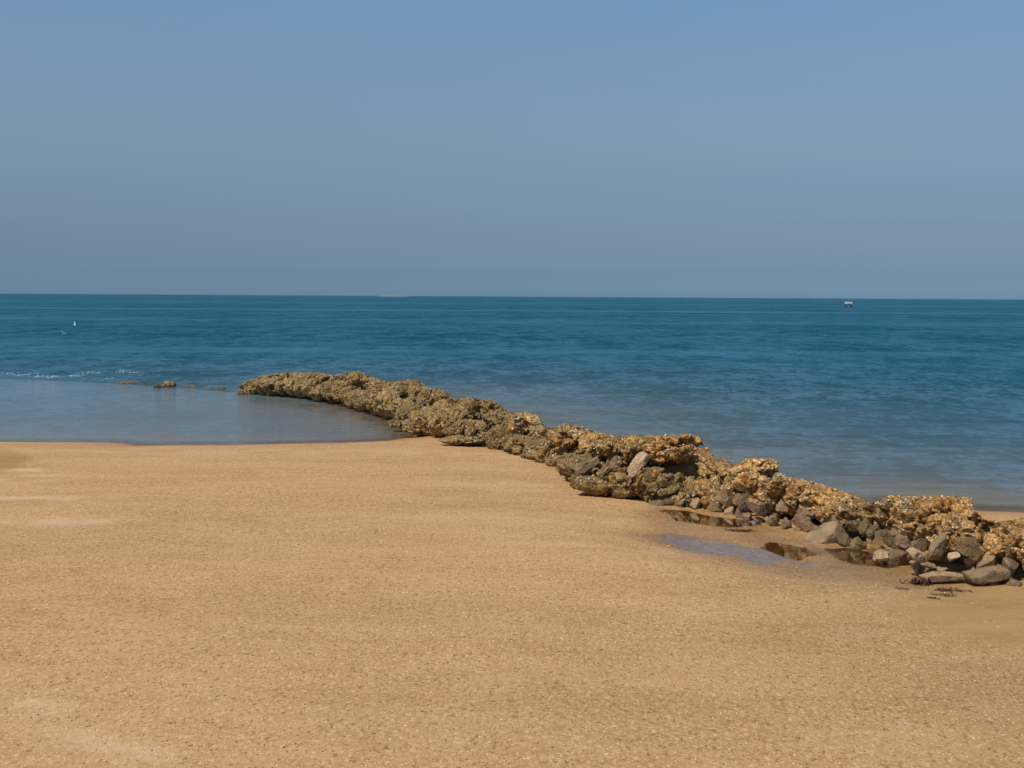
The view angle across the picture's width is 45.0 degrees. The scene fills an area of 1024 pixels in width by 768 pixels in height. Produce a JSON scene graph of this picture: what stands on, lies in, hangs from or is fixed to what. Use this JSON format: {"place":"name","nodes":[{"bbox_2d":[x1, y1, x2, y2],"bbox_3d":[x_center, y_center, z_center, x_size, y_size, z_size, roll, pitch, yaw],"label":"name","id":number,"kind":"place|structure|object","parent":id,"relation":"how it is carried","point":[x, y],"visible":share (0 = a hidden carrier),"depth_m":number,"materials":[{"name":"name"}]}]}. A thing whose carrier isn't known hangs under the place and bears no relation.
{"place":"outdoors","nodes":[
{"label":"outdoors","id":0,"kind":"place"},
{"bbox_2d":[0,378,1023,767],"bbox_3d":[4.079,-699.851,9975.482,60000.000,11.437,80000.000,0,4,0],"label":"sand","id":1,"kind":"structure","parent":0,"point":[116,618],"depth_m":10.32,"materials":[{"name":"sand"}]},
{"bbox_2d":[0,379,413,445],"bbox_3d":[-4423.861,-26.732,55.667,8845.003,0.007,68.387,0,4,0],"label":"lagoon","id":2,"kind":"structure","parent":1,"relation":"on","point":[33,410],"depth_m":30.49,"materials":[{"name":"liquid"}]},
{"bbox_2d":[402,404,423,420],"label":"crusted boulder","id":3,"kind":"object","parent":2,"relation":"on","point":[406,414],"visible":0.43,"depth_m":27.41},
{"bbox_2d":[366,393,380,416],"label":"crusted boulder","id":4,"kind":"object","parent":1,"relation":"on","point":[371,408],"visible":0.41,"depth_m":30.73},
{"bbox_2d":[394,402,415,427],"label":"crusted boulder","id":5,"kind":"object","parent":1,"relation":"on","point":[399,412],"visible":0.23,"depth_m":27.91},
{"bbox_2d":[401,419,429,436],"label":"crusted boulder","id":6,"kind":"object","parent":1,"relation":"on","point":[416,427],"visible":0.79,"depth_m":25.99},
{"bbox_2d":[422,405,447,429],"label":"crusted boulder","id":7,"kind":"object","parent":1,"relation":"on","point":[429,414],"visible":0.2,"depth_m":25.96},
{"bbox_2d":[436,406,470,436],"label":"crusted boulder","id":8,"kind":"object","parent":1,"relation":"on","point":[447,417],"visible":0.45,"depth_m":24.75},
{"bbox_2d":[448,419,472,436],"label":"crusted boulder","id":9,"kind":"object","parent":1,"relation":"on","point":[457,427],"visible":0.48,"depth_m":24.27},
{"bbox_2d":[437,434,484,445],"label":"crusted boulder","id":10,"kind":"object","parent":1,"relation":"on","point":[457,439],"visible":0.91,"depth_m":23.59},
{"bbox_2d":[462,419,489,436],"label":"crusted boulder","id":11,"kind":"object","parent":1,"relation":"on","point":[473,427],"visible":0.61,"depth_m":23.89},
{"bbox_2d":[485,424,507,449],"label":"crusted boulder","id":12,"kind":"object","parent":1,"relation":"on","point":[495,434],"visible":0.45,"depth_m":23.24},
{"bbox_2d":[0,443,1022,767],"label":"shell fragments","id":13,"kind":"object","parent":1,"relation":"on","point":[452,653],"visible":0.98,"depth_m":9.51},
{"bbox_2d":[0,445,1023,767],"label":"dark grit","id":14,"kind":"object","parent":1,"relation":"on","point":[474,659],"visible":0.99,"depth_m":9.19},
{"bbox_2d":[503,435,536,454],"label":"crusted boulder","id":15,"kind":"object","parent":1,"relation":"on","point":[515,446],"visible":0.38,"depth_m":22.46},
{"bbox_2d":[519,438,551,459],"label":"crusted boulder","id":16,"kind":"object","parent":1,"relation":"on","point":[530,446],"visible":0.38,"depth_m":21.96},
{"bbox_2d":[527,416,553,431],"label":"crusted boulder","id":17,"kind":"object","parent":1,"relation":"on","point":[537,423],"visible":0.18,"depth_m":22.96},
{"bbox_2d":[507,413,545,435],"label":"crusted boulder","id":18,"kind":"object","parent":17,"relation":"on","point":[529,418],"visible":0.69,"depth_m":23.01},
{"bbox_2d":[529,442,555,462],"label":"crusted boulder","id":19,"kind":"object","parent":1,"relation":"on","point":[539,454],"visible":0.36,"depth_m":21.43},
{"bbox_2d":[553,447,572,466],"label":"crusted boulder","id":20,"kind":"object","parent":1,"relation":"on","point":[560,451],"visible":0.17,"depth_m":20.16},
{"bbox_2d":[548,429,586,449],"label":"crusted boulder","id":21,"kind":"object","parent":20,"relation":"on","point":[564,439],"visible":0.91,"depth_m":20.05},
{"bbox_2d":[569,474,584,488],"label":"crusted boulder","id":22,"kind":"object","parent":1,"relation":"on","point":[572,478],"visible":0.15,"depth_m":18.43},
{"bbox_2d":[585,462,604,476],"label":"crusted boulder","id":23,"kind":"object","parent":22,"relation":"on","point":[593,471],"visible":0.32,"depth_m":18.29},
{"bbox_2d":[574,456,600,475],"bbox_3d":[1.114,1.214,18.324,0.393,0.283,0.190,0,4,0],"label":"stone slab","id":24,"kind":"object","parent":23,"relation":"on","point":[584,467],"depth_m":18.24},
{"bbox_2d":[573,475,638,498],"bbox_3d":[1.403,1.489,17.869,1.040,0.315,0.521,1,4,12],"label":"rock","id":25,"kind":"object","parent":1,"relation":"on","point":[593,485],"visible":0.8,"depth_m":17.71,"materials":[{"name":"stone"}]},
{"bbox_2d":[608,467,644,494],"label":"crusted boulder","id":26,"kind":"object","parent":25,"relation":"on","point":[634,484],"visible":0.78,"depth_m":17.53,"materials":[{"name":"stone"}]},
{"bbox_2d":[627,452,649,476],"bbox_3d":[1.783,1.136,17.448,0.321,0.358,0.121,0,4,0],"label":"stone slab","id":27,"kind":"object","parent":26,"relation":"on","point":[639,462],"depth_m":17.41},
{"bbox_2d":[595,455,628,495],"bbox_3d":[1.433,1.420,18.127,0.615,0.717,0.720,3,5,37],"label":"crusted boulder","id":28,"kind":"object","parent":1,"relation":"on","point":[613,464],"visible":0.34,"depth_m":17.93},
{"bbox_2d":[266,393,1023,572],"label":"rock mound","id":29,"kind":"object","parent":1,"relation":"on","point":[688,468],"visible":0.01,"depth_m":17.71,"materials":[{"name":"stone"}]},
{"bbox_2d":[258,377,281,395],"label":"crusted boulder","id":30,"kind":"object","parent":29,"relation":"on","point":[267,385],"visible":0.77,"depth_m":36.78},
{"bbox_2d":[300,378,318,397],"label":"crusted boulder","id":31,"kind":"object","parent":29,"relation":"on","point":[306,385],"visible":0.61,"depth_m":35.27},
{"bbox_2d":[322,379,339,403],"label":"crusted boulder","id":32,"kind":"object","parent":29,"relation":"on","point":[327,392],"visible":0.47,"depth_m":34.11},
{"bbox_2d":[332,380,353,404],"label":"crusted boulder","id":33,"kind":"object","parent":29,"relation":"on","point":[337,387],"visible":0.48,"depth_m":33.57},
{"bbox_2d":[351,372,369,389],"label":"crusted boulder","id":34,"kind":"object","parent":29,"relation":"on","point":[357,380],"visible":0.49,"depth_m":33.47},
{"bbox_2d":[373,388,402,418],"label":"crusted boulder","id":35,"kind":"object","parent":29,"relation":"on","point":[378,401],"visible":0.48,"depth_m":29.96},
{"bbox_2d":[391,398,410,414],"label":"crusted boulder","id":36,"kind":"object","parent":29,"relation":"on","point":[397,403],"visible":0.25,"depth_m":28.45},
{"bbox_2d":[396,379,433,398],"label":"crusted boulder","id":37,"kind":"object","parent":29,"relation":"on","point":[402,389],"visible":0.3,"depth_m":29.67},
{"bbox_2d":[406,386,431,403],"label":"crusted boulder","id":38,"kind":"object","parent":29,"relation":"on","point":[414,391],"visible":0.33,"depth_m":28.54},
{"bbox_2d":[415,387,441,405],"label":"crusted boulder","id":39,"kind":"object","parent":29,"relation":"on","point":[423,396],"visible":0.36,"depth_m":27.74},
{"bbox_2d":[427,414,445,437],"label":"crusted boulder","id":40,"kind":"object","parent":29,"relation":"on","point":[434,427],"visible":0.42,"depth_m":25.28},
{"bbox_2d":[465,397,481,419],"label":"crusted boulder","id":41,"kind":"object","parent":29,"relation":"on","point":[473,406],"visible":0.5,"depth_m":24.77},
{"bbox_2d":[480,398,512,428],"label":"crusted boulder","id":42,"kind":"object","parent":29,"relation":"on","point":[491,411],"visible":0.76,"depth_m":24.33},
{"bbox_2d":[557,450,593,480],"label":"crusted boulder","id":43,"kind":"object","parent":29,"relation":"on","point":[568,466],"visible":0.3,"depth_m":19.00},
{"bbox_2d":[584,432,626,439],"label":"crusted boulder","id":44,"kind":"object","parent":29,"relation":"on","point":[603,436],"visible":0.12,"depth_m":19.56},
{"bbox_2d":[578,434,601,452],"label":"crusted boulder","id":45,"kind":"object","parent":44,"relation":"on","point":[584,443],"visible":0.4,"depth_m":19.44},
{"bbox_2d":[612,434,642,463],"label":"crusted boulder","id":46,"kind":"object","parent":29,"relation":"on","point":[621,440],"visible":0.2,"depth_m":18.43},
{"bbox_2d":[596,437,620,459],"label":"crusted boulder","id":47,"kind":"object","parent":46,"relation":"on","point":[607,447],"visible":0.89,"depth_m":18.42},
{"bbox_2d":[648,459,675,466],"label":"crusted boulder","id":48,"kind":"object","parent":29,"relation":"on","point":[668,463],"visible":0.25,"depth_m":17.82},
{"bbox_2d":[634,435,663,465],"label":"crusted boulder","id":49,"kind":"object","parent":48,"relation":"on","point":[642,441],"visible":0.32,"depth_m":17.84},
{"bbox_2d":[620,436,638,461],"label":"crusted boulder","id":50,"kind":"object","parent":49,"relation":"on","point":[628,452],"visible":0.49,"depth_m":17.90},
{"bbox_2d":[659,433,695,463],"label":"crusted boulder","id":51,"kind":"object","parent":48,"relation":"on","point":[668,443],"visible":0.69,"depth_m":17.47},
{"bbox_2d":[643,440,670,463],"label":"crusted boulder","id":52,"kind":"object","parent":51,"relation":"on","point":[653,450],"visible":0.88,"depth_m":17.52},
{"bbox_2d":[666,442,696,460],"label":"crusted boulder","id":53,"kind":"object","parent":51,"relation":"on","point":[687,451],"visible":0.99,"depth_m":17.36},
{"bbox_2d":[690,446,712,460],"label":"crusted boulder","id":54,"kind":"object","parent":29,"relation":"on","point":[702,452],"visible":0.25,"depth_m":18.01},
{"bbox_2d":[695,455,725,468],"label":"crusted boulder","id":55,"kind":"object","parent":29,"relation":"on","point":[700,461],"visible":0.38,"depth_m":17.37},
{"bbox_2d":[772,473,798,485],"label":"crusted boulder","id":56,"kind":"object","parent":29,"relation":"on","point":[784,477],"visible":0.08,"depth_m":16.42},
{"bbox_2d":[768,472,781,477],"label":"crusted boulder","id":57,"kind":"object","parent":56,"relation":"on","point":[771,475],"visible":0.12,"depth_m":16.73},
{"bbox_2d":[747,458,778,474],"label":"crusted boulder","id":58,"kind":"object","parent":57,"relation":"on","point":[773,464],"visible":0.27,"depth_m":16.83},
{"bbox_2d":[638,466,684,503],"bbox_3d":[2.102,1.460,17.473,0.694,0.634,0.680,0,4,0],"label":"crusted boulder","id":59,"kind":"object","parent":1,"relation":"on","point":[657,482],"visible":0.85,"depth_m":17.22,"materials":[{"name":"stone"}]},
{"bbox_2d":[669,476,699,504],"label":"crusted boulder","id":60,"kind":"object","parent":1,"relation":"on","point":[687,491],"visible":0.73,"depth_m":17.11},
{"bbox_2d":[659,509,761,527],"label":"puddle","id":61,"kind":"object","parent":1,"relation":"on","point":[686,516],"visible":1,"depth_m":16.13,"materials":[{"name":"liquid"}]},
{"bbox_2d":[697,475,741,511],"bbox_3d":[2.827,1.541,17.004,0.617,0.571,0.647,0,4,0],"label":"crusted boulder","id":62,"kind":"object","parent":1,"relation":"on","point":[710,489],"visible":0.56,"depth_m":16.94,"materials":[{"name":"stone"}]},
{"bbox_2d":[697,461,732,483],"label":"crusted boulder","id":63,"kind":"object","parent":62,"relation":"on","point":[708,470],"visible":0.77,"depth_m":17.12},
{"bbox_2d":[731,470,766,498],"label":"crusted boulder","id":64,"kind":"object","parent":62,"relation":"on","point":[746,482],"visible":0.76,"depth_m":16.45,"materials":[{"name":"stone"}]},
{"bbox_2d":[730,458,774,477],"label":"crusted boulder","id":65,"kind":"object","parent":64,"relation":"on","point":[758,465],"visible":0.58,"depth_m":16.65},
{"bbox_2d":[715,488,733,506],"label":"stone","id":66,"kind":"object","parent":1,"relation":"on","point":[724,497],"visible":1,"depth_m":16.52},
{"bbox_2d":[648,531,812,566],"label":"puddle","id":67,"kind":"object","parent":1,"relation":"on","point":[697,544],"visible":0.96,"depth_m":14.27,"materials":[{"name":"liquid"}]},
{"bbox_2d":[735,507,746,517],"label":"stone","id":68,"kind":"object","parent":1,"relation":"on","point":[738,512],"visible":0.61,"depth_m":16.31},
{"bbox_2d":[736,493,753,511],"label":"stone","id":69,"kind":"object","parent":68,"relation":"on","point":[742,499],"visible":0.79,"depth_m":16.29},
{"bbox_2d":[746,501,766,515],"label":"stone","id":70,"kind":"object","parent":1,"relation":"on","point":[756,508],"visible":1,"depth_m":15.89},
{"bbox_2d":[754,489,784,514],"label":"crusted boulder","id":71,"kind":"object","parent":1,"relation":"on","point":[761,496],"visible":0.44,"depth_m":16.20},
{"bbox_2d":[760,478,791,499],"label":"crusted boulder","id":72,"kind":"object","parent":71,"relation":"on","point":[775,486],"visible":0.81,"depth_m":16.08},
{"bbox_2d":[781,484,809,515],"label":"crusted boulder","id":73,"kind":"object","parent":1,"relation":"on","point":[790,500],"visible":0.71,"depth_m":15.87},
{"bbox_2d":[790,513,810,529],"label":"stone","id":74,"kind":"object","parent":1,"relation":"on","point":[797,519],"visible":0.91,"depth_m":15.37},
{"bbox_2d":[799,493,824,510],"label":"crusted boulder","id":75,"kind":"object","parent":1,"relation":"on","point":[812,500],"visible":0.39,"depth_m":15.66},
{"bbox_2d":[790,483,812,504],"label":"crusted boulder","id":76,"kind":"object","parent":75,"relation":"on","point":[799,490],"visible":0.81,"depth_m":15.79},
{"bbox_2d":[810,484,833,497],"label":"crusted boulder","id":77,"kind":"object","parent":75,"relation":"on","point":[818,489],"visible":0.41,"depth_m":15.72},
{"bbox_2d":[804,521,842,543],"bbox_3d":[3.710,1.823,14.728,0.487,0.381,0.334,0,4,0],"label":"stone slab","id":78,"kind":"object","parent":1,"relation":"on","point":[823,533],"depth_m":14.68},
{"bbox_2d":[760,542,901,568],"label":"puddle","id":79,"kind":"object","parent":1,"relation":"on","point":[854,557],"visible":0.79,"depth_m":14.07,"materials":[{"name":"liquid"}]},
{"bbox_2d":[820,502,860,532],"bbox_3d":[4.087,1.620,15.059,0.650,0.348,0.545,2,4,24],"label":"crusted boulder","id":80,"kind":"object","parent":1,"relation":"on","point":[837,510],"visible":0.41,"depth_m":14.92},
{"bbox_2d":[842,502,868,520],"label":"crusted boulder","id":81,"kind":"object","parent":80,"relation":"on","point":[855,505],"visible":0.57,"depth_m":14.89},
{"bbox_2d":[853,505,882,528],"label":"crusted boulder","id":82,"kind":"object","parent":80,"relation":"on","point":[863,513],"visible":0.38,"depth_m":14.59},
{"bbox_2d":[835,525,850,546],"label":"stone","id":83,"kind":"object","parent":1,"relation":"on","point":[842,537],"visible":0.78,"depth_m":14.49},
{"bbox_2d":[826,491,866,504],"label":"crusted boulder","id":84,"kind":"object","parent":1,"relation":"on","point":[848,496],"visible":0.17,"depth_m":15.48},
{"bbox_2d":[816,489,855,505],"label":"crusted boulder","id":85,"kind":"object","parent":84,"relation":"on","point":[825,493],"visible":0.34,"depth_m":15.53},
{"bbox_2d":[850,537,866,549],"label":"stone","id":86,"kind":"object","parent":1,"relation":"on","point":[857,543],"visible":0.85,"depth_m":14.27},
{"bbox_2d":[875,510,893,529],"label":"crusted boulder","id":87,"kind":"object","parent":1,"relation":"on","point":[881,516],"visible":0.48,"depth_m":14.22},
{"bbox_2d":[877,498,901,519],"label":"crusted boulder","id":88,"kind":"object","parent":87,"relation":"on","point":[888,505],"visible":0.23,"depth_m":14.13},
{"bbox_2d":[886,527,900,548],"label":"stone","id":89,"kind":"object","parent":1,"relation":"on","point":[893,533],"visible":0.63,"depth_m":13.91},
{"bbox_2d":[882,548,910,565],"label":"stone","id":90,"kind":"object","parent":1,"relation":"on","point":[897,557],"visible":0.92,"depth_m":13.46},
{"bbox_2d":[894,534,912,549],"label":"stone","id":91,"kind":"object","parent":1,"relation":"on","point":[901,541],"visible":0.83,"depth_m":13.61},
{"bbox_2d":[896,496,925,540],"bbox_3d":[4.512,1.535,13.713,0.538,0.547,0.568,3,5,37],"label":"crusted boulder","id":92,"kind":"object","parent":1,"relation":"on","point":[908,520],"visible":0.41,"depth_m":13.64,"materials":[{"name":"stone"}]},
{"bbox_2d":[926,494,974,509],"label":"crusted boulder","id":93,"kind":"object","parent":92,"relation":"on","point":[933,497],"visible":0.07,"depth_m":13.66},
{"bbox_2d":[898,496,929,510],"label":"crusted boulder","id":94,"kind":"object","parent":93,"relation":"on","point":[917,503],"visible":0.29,"depth_m":13.71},
{"bbox_2d":[899,576,933,585],"bbox_3d":[4.116,1.988,12.537,0.367,0.084,0.211,0,4,0],"label":"seaweed","id":95,"kind":"object","parent":1,"relation":"on","point":[921,581],"visible":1,"depth_m":12.50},
{"bbox_2d":[906,547,927,562],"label":"stone","id":96,"kind":"object","parent":1,"relation":"on","point":[915,554],"visible":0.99,"depth_m":12.79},
{"bbox_2d":[907,538,929,559],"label":"stone","id":97,"kind":"object","parent":1,"relation":"on","point":[922,544],"visible":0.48,"depth_m":13.18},
{"bbox_2d":[924,568,940,572],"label":"stone","id":98,"kind":"object","parent":1,"relation":"on","point":[927,570],"visible":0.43,"depth_m":12.72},
{"bbox_2d":[929,532,946,559],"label":"stone","id":99,"kind":"object","parent":98,"relation":"on","point":[937,546],"visible":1,"depth_m":12.71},
{"bbox_2d":[926,550,947,564],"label":"stone","id":100,"kind":"object","parent":1,"relation":"on","point":[943,559],"visible":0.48,"depth_m":12.89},
{"bbox_2d":[935,521,966,559],"bbox_3d":[4.638,1.639,12.966,0.398,0.398,0.463,-2,5,-27],"label":"crusted boulder","id":101,"kind":"object","parent":100,"relation":"on","point":[951,541],"visible":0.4,"depth_m":12.84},
{"bbox_2d":[942,513,984,541],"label":"crusted boulder","id":102,"kind":"object","parent":101,"relation":"on","point":[969,528],"visible":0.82,"depth_m":12.84,"materials":[{"name":"stone"}]},
{"bbox_2d":[921,512,954,543],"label":"crusted boulder","id":103,"kind":"object","parent":1,"relation":"on","point":[928,529],"visible":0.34,"depth_m":13.22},
{"bbox_2d":[915,498,959,523],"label":"crusted boulder","id":104,"kind":"object","parent":103,"relation":"on","point":[928,508],"visible":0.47,"depth_m":13.34,"materials":[{"name":"stone"}]},
{"bbox_2d":[918,571,965,581],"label":"flat stone","id":105,"kind":"object","parent":1,"relation":"on","point":[941,576],"visible":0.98,"depth_m":12.53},
{"bbox_2d":[964,557,975,568],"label":"stone","id":106,"kind":"object","parent":1,"relation":"on","point":[969,563],"visible":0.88,"depth_m":12.67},
{"bbox_2d":[955,537,984,562],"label":"stone","id":107,"kind":"object","parent":106,"relation":"on","point":[969,548],"visible":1,"depth_m":12.61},
{"bbox_2d":[961,564,1010,584],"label":"flat stone","id":108,"kind":"object","parent":1,"relation":"on","point":[989,574],"visible":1,"depth_m":12.38,"materials":[{"name":"stone"}]},
{"bbox_2d":[976,554,994,567],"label":"stone","id":109,"kind":"object","parent":108,"relation":"on","point":[987,560],"visible":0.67,"depth_m":12.53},
{"bbox_2d":[978,533,1004,562],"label":"crusted boulder","id":110,"kind":"object","parent":109,"relation":"on","point":[985,547],"visible":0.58,"depth_m":12.66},
{"bbox_2d":[985,517,1022,561],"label":"crusted boulder","id":111,"kind":"object","parent":1,"relation":"on","point":[997,529],"visible":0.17,"depth_m":12.96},
{"bbox_2d":[951,497,999,535],"bbox_3d":[4.966,1.434,13.255,0.532,0.430,0.595,0,4,0],"label":"crusted boulder","id":112,"kind":"object","parent":111,"relation":"on","point":[964,507],"visible":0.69,"depth_m":13.12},
{"bbox_2d":[1001,517,1023,547],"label":"crusted boulder","id":113,"kind":"object","parent":111,"relation":"on","point":[1011,526],"visible":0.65,"depth_m":12.70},
{"bbox_2d":[1001,557,1018,574],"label":"stone","id":114,"kind":"object","parent":1,"relation":"on","point":[1011,565],"visible":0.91,"depth_m":12.46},
{"bbox_2d":[1017,537,1023,563],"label":"crusted boulder","id":115,"kind":"object","parent":1,"relation":"on","point":[1020,555],"visible":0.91,"depth_m":12.47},
{"bbox_2d":[989,529,1023,557],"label":"crusted boulder","id":116,"kind":"object","parent":115,"relation":"on","point":[1006,540],"visible":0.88,"depth_m":12.55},
{"bbox_2d":[0,294,1023,511],"bbox_3d":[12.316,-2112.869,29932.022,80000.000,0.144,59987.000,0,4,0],"label":"sea","id":117,"kind":"structure","parent":0,"point":[869,400],"depth_m":58.31,"materials":[{"name":"liquid"}]},
{"bbox_2d":[0,0,1023,299],"label":"sky","id":118,"kind":"structure","parent":0,"point":[841,149],"materials":[{"name":"blue"}]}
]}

